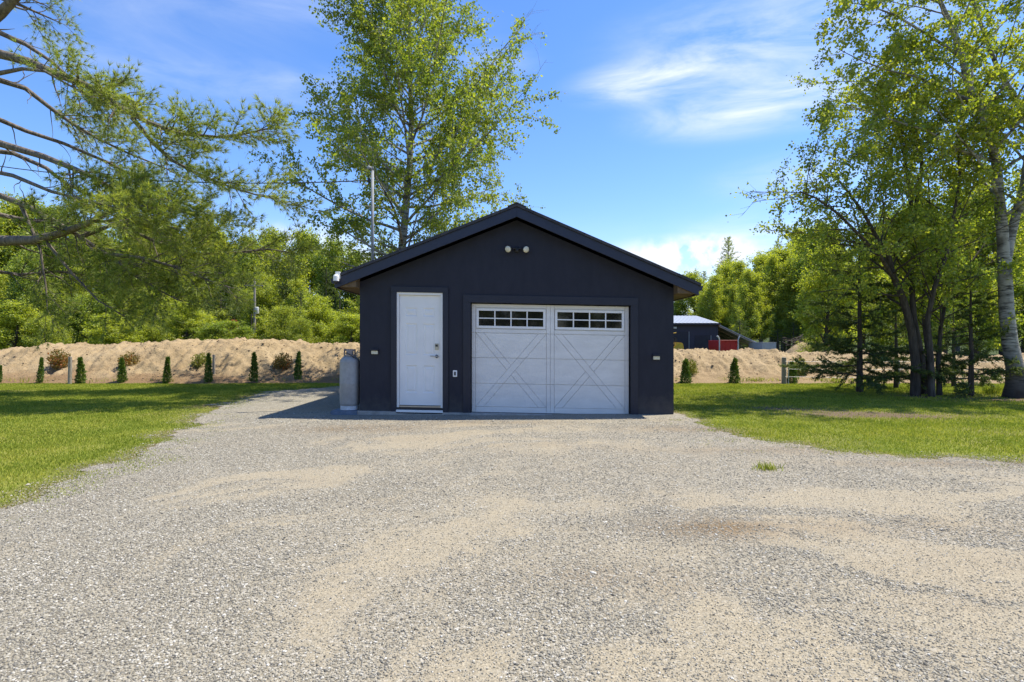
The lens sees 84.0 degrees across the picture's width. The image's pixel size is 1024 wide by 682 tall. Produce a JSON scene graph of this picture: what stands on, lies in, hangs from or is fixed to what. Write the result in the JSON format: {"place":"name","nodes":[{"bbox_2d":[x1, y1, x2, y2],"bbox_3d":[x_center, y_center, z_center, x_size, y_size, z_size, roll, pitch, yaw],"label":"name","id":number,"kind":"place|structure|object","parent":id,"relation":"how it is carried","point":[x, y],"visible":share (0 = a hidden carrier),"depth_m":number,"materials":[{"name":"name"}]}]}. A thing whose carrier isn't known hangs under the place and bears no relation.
{"place":"outdoors","nodes":[
{"label":"outdoors","id":0,"kind":"place"},
{"bbox_2d":[0,386,1023,681],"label":"driveway","id":1,"kind":"structure","parent":0,"point":[302,402],"depth_m":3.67,"materials":[{"name":"grey gravel"}]},
{"bbox_2d":[752,460,785,471],"bbox_3d":[2.734,1.316,6.064,0.323,0.085,0.320,0,0,41],"label":"weed tuft","id":2,"kind":"object","parent":1,"relation":"on","point":[765,466],"visible":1,"depth_m":6.05,"materials":[{"name":"green plant"}]},
{"bbox_2d":[0,327,1023,525],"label":"ground","id":3,"kind":"structure","parent":0,"point":[821,412],"depth_m":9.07,"materials":[{"name":"green plant"}]},
{"bbox_2d":[0,262,16,335],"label":"leafy tree","id":4,"kind":"object","parent":3,"relation":"on","point":[2,279],"visible":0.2,"depth_m":44.59,"materials":[{"name":"green plant"}]},
{"bbox_2d":[0,187,54,342],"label":"leafy tree","id":5,"kind":"object","parent":3,"relation":"on","point":[13,209],"visible":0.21,"depth_m":50.80,"materials":[{"name":"green plant"}]},
{"bbox_2d":[0,298,58,349],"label":"leafy tree","id":6,"kind":"object","parent":3,"relation":"on","point":[17,315],"visible":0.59,"depth_m":33.15,"materials":[{"name":"green plant"}]},
{"bbox_2d":[0,246,61,341],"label":"leafy tree","id":7,"kind":"object","parent":3,"relation":"on","point":[29,265],"visible":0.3,"depth_m":38.10,"materials":[{"name":"green plant"}]},
{"bbox_2d":[0,192,78,278],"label":"leafy tree","id":8,"kind":"object","parent":3,"relation":"on","point":[38,202],"visible":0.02,"depth_m":52.79,"materials":[{"name":"green plant"}]},
{"bbox_2d":[18,315,80,346],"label":"leafy tree","id":9,"kind":"object","parent":3,"relation":"on","point":[38,326],"visible":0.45,"depth_m":32.15,"materials":[{"name":"green plant"}]},
{"bbox_2d":[8,200,97,342],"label":"leafy tree","id":10,"kind":"object","parent":3,"relation":"on","point":[25,233],"visible":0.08,"depth_m":50.09,"materials":[{"name":"green plant"}]},
{"bbox_2d":[39,266,91,341],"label":"leafy tree","id":11,"kind":"object","parent":3,"relation":"on","point":[68,296],"visible":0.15,"depth_m":38.58,"materials":[{"name":"green plant"}]},
{"bbox_2d":[42,223,118,302],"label":"leafy tree","id":12,"kind":"object","parent":3,"relation":"on","point":[64,268],"visible":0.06,"depth_m":48.22,"materials":[{"name":"green plant"}]},
{"bbox_2d":[74,356,87,383],"bbox_3d":[-14.285,0.938,18.834,0.367,0.935,0.404,-1,2,-11],"label":"cedar shrub","id":13,"kind":"object","parent":3,"relation":"on","point":[80,370],"visible":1,"depth_m":18.78,"materials":[{"name":"green plant"}]},
{"bbox_2d":[50,291,126,344],"bbox_3d":[-25.896,-0.925,35.297,5.041,4.711,4.063,0,0,2],"label":"leafy tree","id":14,"kind":"object","parent":3,"relation":"on","point":[82,310],"visible":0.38,"depth_m":34.86,"materials":[{"name":"green plant"}]},
{"bbox_2d":[76,312,147,344],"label":"leafy tree","id":15,"kind":"object","parent":3,"relation":"on","point":[115,337],"visible":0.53,"depth_m":31.58,"materials":[{"name":"green plant"}]},
{"bbox_2d":[116,357,127,382],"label":"cedar shrub","id":16,"kind":"object","parent":3,"relation":"on","point":[121,376],"visible":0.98,"depth_m":18.83,"materials":[{"name":"green plant"}]},
{"bbox_2d":[120,287,172,342],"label":"leafy tree","id":17,"kind":"object","parent":3,"relation":"on","point":[142,313],"visible":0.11,"depth_m":37.65,"materials":[{"name":"green plant"}]},
{"bbox_2d":[135,324,184,342],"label":"leafy tree","id":18,"kind":"object","parent":3,"relation":"on","point":[151,333],"visible":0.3,"depth_m":33.44,"materials":[{"name":"green plant"}]},
{"bbox_2d":[0,0,330,350],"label":"white pine","id":19,"kind":"object","parent":3,"relation":"on","point":[143,202],"visible":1,"depth_m":13.03,"materials":[{"name":"green plant"}]},
{"bbox_2d":[162,356,172,382],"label":"cedar shrub","id":20,"kind":"object","parent":3,"relation":"on","point":[166,375],"visible":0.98,"depth_m":18.84,"materials":[{"name":"green plant"}]},
{"bbox_2d":[143,251,213,336],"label":"leafy tree","id":21,"kind":"object","parent":3,"relation":"on","point":[178,295],"visible":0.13,"depth_m":40.71,"materials":[{"name":"green plant"}]},
{"bbox_2d":[150,299,218,341],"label":"leafy tree","id":22,"kind":"object","parent":3,"relation":"on","point":[189,324],"visible":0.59,"depth_m":34.72,"materials":[{"name":"green plant"}]},
{"bbox_2d":[191,226,233,319],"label":"leafy tree","id":23,"kind":"object","parent":3,"relation":"on","point":[219,232],"visible":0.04,"depth_m":51.55,"materials":[{"name":"green plant"}]},
{"bbox_2d":[188,319,253,340],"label":"leafy tree","id":24,"kind":"object","parent":3,"relation":"on","point":[235,332],"visible":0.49,"depth_m":32.71,"materials":[{"name":"green plant"}]},
{"bbox_2d":[208,285,237,328],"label":"spruce tree","id":25,"kind":"object","parent":3,"relation":"on","point":[220,303],"visible":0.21,"depth_m":41.92,"materials":[{"name":"green plant"}]},
{"bbox_2d":[210,232,275,337],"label":"leafy tree","id":26,"kind":"object","parent":3,"relation":"on","point":[247,257],"visible":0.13,"depth_m":49.38,"materials":[{"name":"green plant"}]},
{"bbox_2d":[218,232,287,337],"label":"leafy tree","id":27,"kind":"object","parent":3,"relation":"on","point":[263,264],"visible":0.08,"depth_m":50.09,"materials":[{"name":"green plant"}]},
{"bbox_2d":[240,268,287,338],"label":"leafy tree","id":28,"kind":"object","parent":3,"relation":"on","point":[267,296],"visible":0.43,"depth_m":44.78,"materials":[{"name":"green plant"}]},
{"bbox_2d":[243,305,293,339],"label":"leafy tree","id":29,"kind":"object","parent":3,"relation":"on","point":[254,335],"visible":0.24,"depth_m":37.85,"materials":[{"name":"green plant"}]},
{"bbox_2d":[257,302,298,339],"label":"leafy tree","id":30,"kind":"object","parent":3,"relation":"on","point":[280,319],"visible":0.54,"depth_m":36.69,"materials":[{"name":"green plant"}]},
{"bbox_2d":[250,221,311,336],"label":"leafy tree","id":31,"kind":"object","parent":3,"relation":"on","point":[270,238],"visible":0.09,"depth_m":55.80,"materials":[{"name":"green plant"}]},
{"bbox_2d":[273,250,304,317],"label":"spruce tree","id":32,"kind":"object","parent":3,"relation":"on","point":[281,287],"visible":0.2,"depth_m":45.78,"materials":[{"name":"green plant"}]},
{"bbox_2d":[293,351,302,379],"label":"cedar shrub","id":33,"kind":"object","parent":3,"relation":"on","point":[297,368],"visible":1,"depth_m":18.86,"materials":[{"name":"green plant"}]},
{"bbox_2d":[272,224,326,308],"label":"leafy tree","id":34,"kind":"object","parent":3,"relation":"on","point":[302,260],"visible":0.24,"depth_m":54.29,"materials":[{"name":"green plant"}]},
{"bbox_2d":[278,315,322,342],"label":"leafy tree","id":35,"kind":"object","parent":3,"relation":"on","point":[307,333],"visible":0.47,"depth_m":34.79,"materials":[{"name":"green plant"}]},
{"bbox_2d":[282,276,318,340],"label":"leafy tree","id":36,"kind":"object","parent":3,"relation":"on","point":[295,288],"visible":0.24,"depth_m":44.39,"materials":[{"name":"green plant"}]},
{"bbox_2d":[288,291,349,342],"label":"leafy tree","id":37,"kind":"object","parent":3,"relation":"on","point":[323,317],"visible":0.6,"depth_m":37.46,"materials":[{"name":"green plant"}]},
{"bbox_2d":[317,267,337,323],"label":"spruce tree","id":38,"kind":"object","parent":3,"relation":"on","point":[328,279],"visible":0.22,"depth_m":46.96,"materials":[{"name":"green plant"}]},
{"bbox_2d":[303,236,356,323],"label":"leafy tree","id":39,"kind":"object","parent":3,"relation":"on","point":[319,264],"visible":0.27,"depth_m":48.98,"materials":[{"name":"green plant"}]},
{"bbox_2d":[319,312,359,343],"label":"leafy tree","id":40,"kind":"object","parent":3,"relation":"on","point":[352,324],"visible":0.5,"depth_m":35.44,"materials":[{"name":"green plant"}]},
{"bbox_2d":[330,408,359,414],"bbox_3d":[-3.184,1.367,10.990,0.500,0.125,0.480,0,0,0],"label":"paver","id":41,"kind":"object","parent":3,"relation":"on","point":[338,411],"visible":0.52,"depth_m":10.75,"materials":[{"name":"grey concrete"}]},
{"bbox_2d":[339,349,359,409],"bbox_3d":[-3.115,0.721,10.990,0.418,1.165,0.380,0,0,0],"label":"propane cylinder","id":42,"kind":"object","parent":41,"relation":"on","point":[349,383],"visible":0.99,"depth_m":10.84,"materials":[{"name":"paint"}]},
{"bbox_2d":[327,244,365,335],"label":"leafy tree","id":43,"kind":"object","parent":3,"relation":"on","point":[345,303],"visible":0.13,"depth_m":48.64,"materials":[{"name":"green plant"}]},
{"bbox_2d":[336,296,359,342],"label":"leafy tree","id":44,"kind":"object","parent":3,"relation":"on","point":[356,308],"visible":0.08,"depth_m":42.34,"materials":[{"name":"green plant"}]},
{"bbox_2d":[245,0,565,304],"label":"birch tree","id":45,"kind":"object","parent":3,"relation":"on","point":[399,18],"visible":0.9,"depth_m":17.22,"materials":[{"name":"green plant"}]},
{"bbox_2d":[3,376,1002,382],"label":"rough grass","id":46,"kind":"structure","parent":3,"relation":"on","point":[831,379],"depth_m":19.00,"materials":[{"name":"green plant"}]},
{"bbox_2d":[0,337,1023,383],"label":"sand mound","id":47,"kind":"object","parent":3,"relation":"on","point":[232,364],"visible":0.41,"depth_m":20.26,"materials":[{"name":"beige sand"}]},
{"bbox_2d":[35,356,44,382],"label":"cedar shrub","id":48,"kind":"object","parent":47,"relation":"on","point":[40,372],"visible":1,"depth_m":18.85,"materials":[{"name":"green plant"}]},
{"bbox_2d":[46,348,70,369],"bbox_3d":[-15.919,0.615,20.004,0.797,0.803,0.743,3,0,39],"label":"russet shrub","id":49,"kind":"object","parent":47,"relation":"on","point":[56,359],"visible":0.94,"depth_m":19.89,"materials":[{"name":"brown plant"}]},
{"bbox_2d":[117,351,139,366],"bbox_3d":[-13.428,0.686,19.995,0.747,0.753,0.696,-2,2,-21],"label":"russet shrub","id":50,"kind":"object","parent":47,"relation":"on","point":[128,360],"visible":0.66,"depth_m":19.89,"materials":[{"name":"brown plant"}]},
{"bbox_2d":[188,352,211,368],"bbox_3d":[-10.915,0.729,19.997,0.802,0.819,0.769,0,2,-15],"label":"green shrub","id":51,"kind":"object","parent":47,"relation":"on","point":[199,363],"visible":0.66,"depth_m":19.85,"materials":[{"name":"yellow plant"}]},
{"bbox_2d":[203,353,213,382],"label":"cedar shrub","id":52,"kind":"object","parent":47,"relation":"on","point":[208,369],"visible":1,"depth_m":18.85,"materials":[{"name":"green plant"}]},
{"bbox_2d":[248,352,258,381],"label":"cedar shrub","id":53,"kind":"object","parent":47,"relation":"on","point":[254,367],"visible":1,"depth_m":18.77,"materials":[{"name":"green plant"}]},
{"bbox_2d":[271,353,293,370],"bbox_3d":[-8.066,0.711,19.984,0.696,0.753,0.747,4,1,-10],"label":"russet shrub","id":54,"kind":"object","parent":47,"relation":"on","point":[283,360],"visible":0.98,"depth_m":19.90,"materials":[{"name":"brown plant"}]},
{"bbox_2d":[0,337,1023,380],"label":"dirt clods","id":55,"kind":"object","parent":47,"relation":"on","point":[345,353],"visible":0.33,"depth_m":20.62,"materials":[{"name":"brown soil"}]},
{"bbox_2d":[331,165,702,414],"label":"garage","id":56,"kind":"structure","parent":3,"relation":"on","point":[516,308],"depth_m":10.84,"materials":[{"name":"blue paint"}]},
{"bbox_2d":[396,292,442,413],"bbox_3d":[-1.756,0.212,10.870,0.888,2.322,0.180,0,0,0],"label":"entry door","id":57,"kind":"structure","parent":56,"relation":"in","point":[419,315],"depth_m":10.87,"materials":[{"name":"white paint"}]},
{"bbox_2d":[472,304,628,413],"bbox_3d":[0.735,0.335,10.942,3.016,2.143,0.065,0,0,0],"label":"overhead door","id":58,"kind":"structure","parent":56,"relation":"in","point":[545,359],"depth_m":10.93,"materials":[{"name":"white paint"}]},
{"bbox_2d":[674,299,687,315],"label":"leafy tree","id":59,"kind":"object","parent":3,"relation":"on","point":[678,305],"visible":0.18,"depth_m":69.33,"materials":[{"name":"green plant"}]},
{"bbox_2d":[679,358,692,383],"bbox_3d":[5.726,0.969,18.881,0.462,0.912,0.435,0,0,-17],"label":"cedar shrub","id":60,"kind":"object","parent":3,"relation":"on","point":[685,373],"visible":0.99,"depth_m":18.79,"materials":[{"name":"green plant"}]},
{"bbox_2d":[677,266,709,315],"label":"leafy tree","id":61,"kind":"object","parent":3,"relation":"on","point":[692,301],"visible":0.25,"depth_m":69.59,"materials":[{"name":"green plant"}]},
{"bbox_2d":[686,273,726,323],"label":"leafy tree","id":62,"kind":"object","parent":3,"relation":"on","point":[715,292],"visible":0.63,"depth_m":62.56,"materials":[{"name":"green plant"}]},
{"bbox_2d":[674,315,754,349],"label":"pole barn","id":63,"kind":"structure","parent":3,"relation":"on","point":[693,332],"depth_m":48.00,"materials":[{"name":"metal"}]},
{"bbox_2d":[674,332,688,349],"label":"overhead door","id":64,"kind":"structure","parent":63,"relation":"in","point":[682,337],"depth_m":47.97,"materials":[{"name":"metal"}]},
{"bbox_2d":[695,335,710,349],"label":"overhead door","id":65,"kind":"structure","parent":63,"relation":"in","point":[701,341],"depth_m":47.97,"materials":[{"name":"metal"}]},
{"bbox_2d":[702,262,735,308],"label":"leafy tree","id":66,"kind":"object","parent":3,"relation":"on","point":[724,269],"visible":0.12,"depth_m":68.53,"materials":[{"name":"green plant"}]},
{"bbox_2d":[708,335,740,350],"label":"farm trailer","id":67,"kind":"object","parent":3,"relation":"on","point":[721,345],"visible":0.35,"depth_m":43.00,"materials":[{"name":"red paint"}]},
{"bbox_2d":[711,237,742,274],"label":"pine tree","id":68,"kind":"object","parent":3,"relation":"on","point":[727,242],"visible":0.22,"depth_m":83.84,"materials":[{"name":"green plant"}]},
{"bbox_2d":[718,258,749,323],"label":"leafy tree","id":69,"kind":"object","parent":3,"relation":"on","point":[735,276],"visible":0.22,"depth_m":65.96,"materials":[{"name":"green plant"}]},
{"bbox_2d":[727,357,740,382],"bbox_3d":[7.388,0.972,18.858,0.491,0.964,0.461,2,3,22],"label":"cedar shrub","id":70,"kind":"object","parent":3,"relation":"on","point":[734,374],"visible":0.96,"depth_m":18.77,"materials":[{"name":"green plant"}]},
{"bbox_2d":[723,282,758,347],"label":"leafy tree","id":71,"kind":"object","parent":3,"relation":"on","point":[731,299],"visible":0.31,"depth_m":60.77,"materials":[{"name":"green plant"}]},
{"bbox_2d":[726,266,765,346],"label":"leafy tree","id":72,"kind":"object","parent":3,"relation":"on","point":[744,294],"visible":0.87,"depth_m":56.48,"materials":[{"name":"green plant"}]},
{"bbox_2d":[746,253,770,347],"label":"leafy tree","id":73,"kind":"object","parent":3,"relation":"on","point":[759,263],"visible":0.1,"depth_m":65.18,"materials":[{"name":"green plant"}]},
{"bbox_2d":[744,271,776,341],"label":"leafy tree","id":74,"kind":"object","parent":3,"relation":"on","point":[769,322],"visible":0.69,"depth_m":56.20,"materials":[{"name":"green plant"}]},
{"bbox_2d":[749,342,776,349],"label":"box trailer","id":75,"kind":"object","parent":3,"relation":"on","point":[762,345],"visible":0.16,"depth_m":46.00,"materials":[{"name":"metal"}]},
{"bbox_2d":[756,251,791,341],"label":"leafy tree","id":76,"kind":"object","parent":3,"relation":"on","point":[772,262],"visible":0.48,"depth_m":57.95,"materials":[{"name":"green plant"}]},
{"bbox_2d":[751,242,796,347],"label":"leafy tree","id":77,"kind":"object","parent":3,"relation":"on","point":[784,253],"visible":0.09,"depth_m":66.42,"materials":[{"name":"green plant"}]},
{"bbox_2d":[768,328,791,351],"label":"spruce tree","id":78,"kind":"object","parent":3,"relation":"on","point":[777,340],"visible":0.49,"depth_m":53.92,"materials":[{"name":"green plant"}]},
{"bbox_2d":[766,278,797,351],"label":"leafy tree","id":79,"kind":"object","parent":3,"relation":"on","point":[782,313],"visible":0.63,"depth_m":56.66,"materials":[{"name":"green plant"}]},
{"bbox_2d":[769,251,805,339],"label":"leafy tree","id":80,"kind":"object","parent":3,"relation":"on","point":[789,277],"visible":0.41,"depth_m":56.98,"materials":[{"name":"green plant"}]},
{"bbox_2d":[781,322,801,350],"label":"spruce tree","id":81,"kind":"object","parent":3,"relation":"on","point":[793,332],"visible":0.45,"depth_m":53.95,"materials":[{"name":"green plant"}]},
{"bbox_2d":[787,360,798,382],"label":"cedar shrub","id":82,"kind":"object","parent":3,"relation":"on","point":[792,373],"visible":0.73,"depth_m":18.80,"materials":[{"name":"green plant"}]},
{"bbox_2d":[783,234,841,336],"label":"leafy tree","id":83,"kind":"object","parent":3,"relation":"on","point":[799,262],"visible":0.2,"depth_m":55.31,"materials":[{"name":"green plant"}]},
{"bbox_2d":[792,329,852,352],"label":"leafy tree","id":84,"kind":"object","parent":3,"relation":"on","point":[805,348],"visible":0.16,"depth_m":34.46,"materials":[{"name":"green plant"}]},
{"bbox_2d":[787,238,865,351],"bbox_3d":[18.230,-2.302,32.769,3.770,7.535,4.469,0,0,-44],"label":"leafy tree","id":85,"kind":"object","parent":3,"relation":"on","point":[820,283],"visible":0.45,"depth_m":32.58,"materials":[{"name":"green plant"}]},
{"bbox_2d":[830,239,898,348],"bbox_3d":[23.042,-2.682,37.424,4.930,8.313,4.159,0,0,-44],"label":"leafy tree","id":86,"kind":"object","parent":3,"relation":"on","point":[870,305],"visible":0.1,"depth_m":36.77,"materials":[{"name":"green plant"}]},
{"bbox_2d":[778,222,951,395],"bbox_3d":[9.502,-0.941,15.509,4.015,4.704,3.606,0,0,-26],"label":"spruce tree","id":87,"kind":"object","parent":3,"relation":"on","point":[838,344],"visible":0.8,"depth_m":15.39,"materials":[{"name":"green plant"}]},
{"bbox_2d":[725,26,1023,396],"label":"leafy tree","id":88,"kind":"object","parent":3,"relation":"on","point":[919,220],"visible":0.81,"depth_m":14.03,"materials":[{"name":"green plant"}]},
{"bbox_2d":[781,357,1004,383],"bbox_3d":[12.477,0.965,18.375,7.346,0.930,0.206,0,0,3],"label":"wire fence","id":89,"kind":"object","parent":3,"relation":"on","point":[783,375],"visible":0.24,"depth_m":18.52,"materials":[{"name":"grey metal"}]},
{"bbox_2d":[850,266,944,350],"bbox_3d":[22.161,-1.549,32.907,5.460,6.351,4.585,0,0,-1],"label":"leafy tree","id":90,"kind":"object","parent":3,"relation":"on","point":[902,340],"visible":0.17,"depth_m":32.54,"materials":[{"name":"green plant"}]},
{"bbox_2d":[801,0,1023,398],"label":"birch tree","id":91,"kind":"object","parent":3,"relation":"on","point":[963,51],"visible":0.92,"depth_m":13.37,"materials":[{"name":"green plant"}]},
{"bbox_2d":[850,290,974,387],"bbox_3d":[11.680,0.049,17.003,2.806,3.338,2.434,0,0,15],"label":"spruce tree","id":92,"kind":"object","parent":3,"relation":"on","point":[902,325],"visible":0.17,"depth_m":16.95,"materials":[{"name":"green plant"}]},
{"bbox_2d":[905,242,986,353],"bbox_3d":[25.145,-2.421,33.287,4.080,7.769,5.063,0,0,39],"label":"leafy tree","id":93,"kind":"object","parent":3,"relation":"on","point":[936,325],"visible":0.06,"depth_m":32.72,"materials":[{"name":"green plant"}]},
{"bbox_2d":[914,183,994,355],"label":"leafy tree","id":94,"kind":"object","parent":3,"relation":"on","point":[957,349],"visible":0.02,"depth_m":50.39,"materials":[{"name":"green plant"}]},
{"bbox_2d":[934,301,991,386],"bbox_3d":[13.795,0.143,17.621,1.973,2.862,1.592,0,0,-44],"label":"spruce tree","id":95,"kind":"object","parent":3,"relation":"on","point":[953,357],"visible":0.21,"depth_m":17.57,"materials":[{"name":"green plant"}]},
{"bbox_2d":[921,265,1023,398],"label":"spruce tree","id":96,"kind":"object","parent":3,"relation":"on","point":[994,373],"visible":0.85,"depth_m":14.54,"materials":[{"name":"green plant"}]},
{"bbox_2d":[947,270,1023,354],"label":"leafy tree","id":97,"kind":"object","parent":3,"relation":"on","point":[990,344],"visible":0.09,"depth_m":35.25,"materials":[{"name":"green plant"}]},
{"bbox_2d":[955,190,1023,347],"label":"leafy tree","id":98,"kind":"object","parent":3,"relation":"on","point":[974,200],"visible":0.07,"depth_m":49.69,"materials":[{"name":"green plant"}]},
{"bbox_2d":[977,383,1003,393],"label":"weed tuft","id":99,"kind":"object","parent":3,"relation":"on","point":[996,389],"visible":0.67,"depth_m":15.14,"materials":[{"name":"green plant"}]},
{"bbox_2d":[963,182,1023,355],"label":"leafy tree","id":100,"kind":"object","parent":3,"relation":"on","point":[994,249],"visible":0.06,"depth_m":49.65,"materials":[{"name":"green plant"}]},
{"bbox_2d":[983,267,1023,349],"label":"leafy tree","id":101,"kind":"object","parent":3,"relation":"on","point":[1018,287],"visible":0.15,"depth_m":36.06,"materials":[{"name":"green plant"}]},
{"bbox_2d":[986,185,1023,352],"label":"leafy tree","id":102,"kind":"object","parent":3,"relation":"on","point":[1022,350],"visible":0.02,"depth_m":57.55,"materials":[{"name":"green plant"}]},
{"bbox_3d":[-19.500,-2.370,16.000,0.300,7.700,0.300,0,0,0],"label":"utility pole","id":103,"kind":"object","parent":3,"relation":"on","visible":0},
{"bbox_2d":[0,166,367,183],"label":"service wire","id":104,"kind":"object","parent":103,"relation":"attached to","point":[219,182],"visible":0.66,"depth_m":12.38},
{"bbox_2d":[0,0,1023,313],"label":"sky","id":105,"kind":"structure","parent":0,"point":[668,108],"materials":[{"name":"blue"}]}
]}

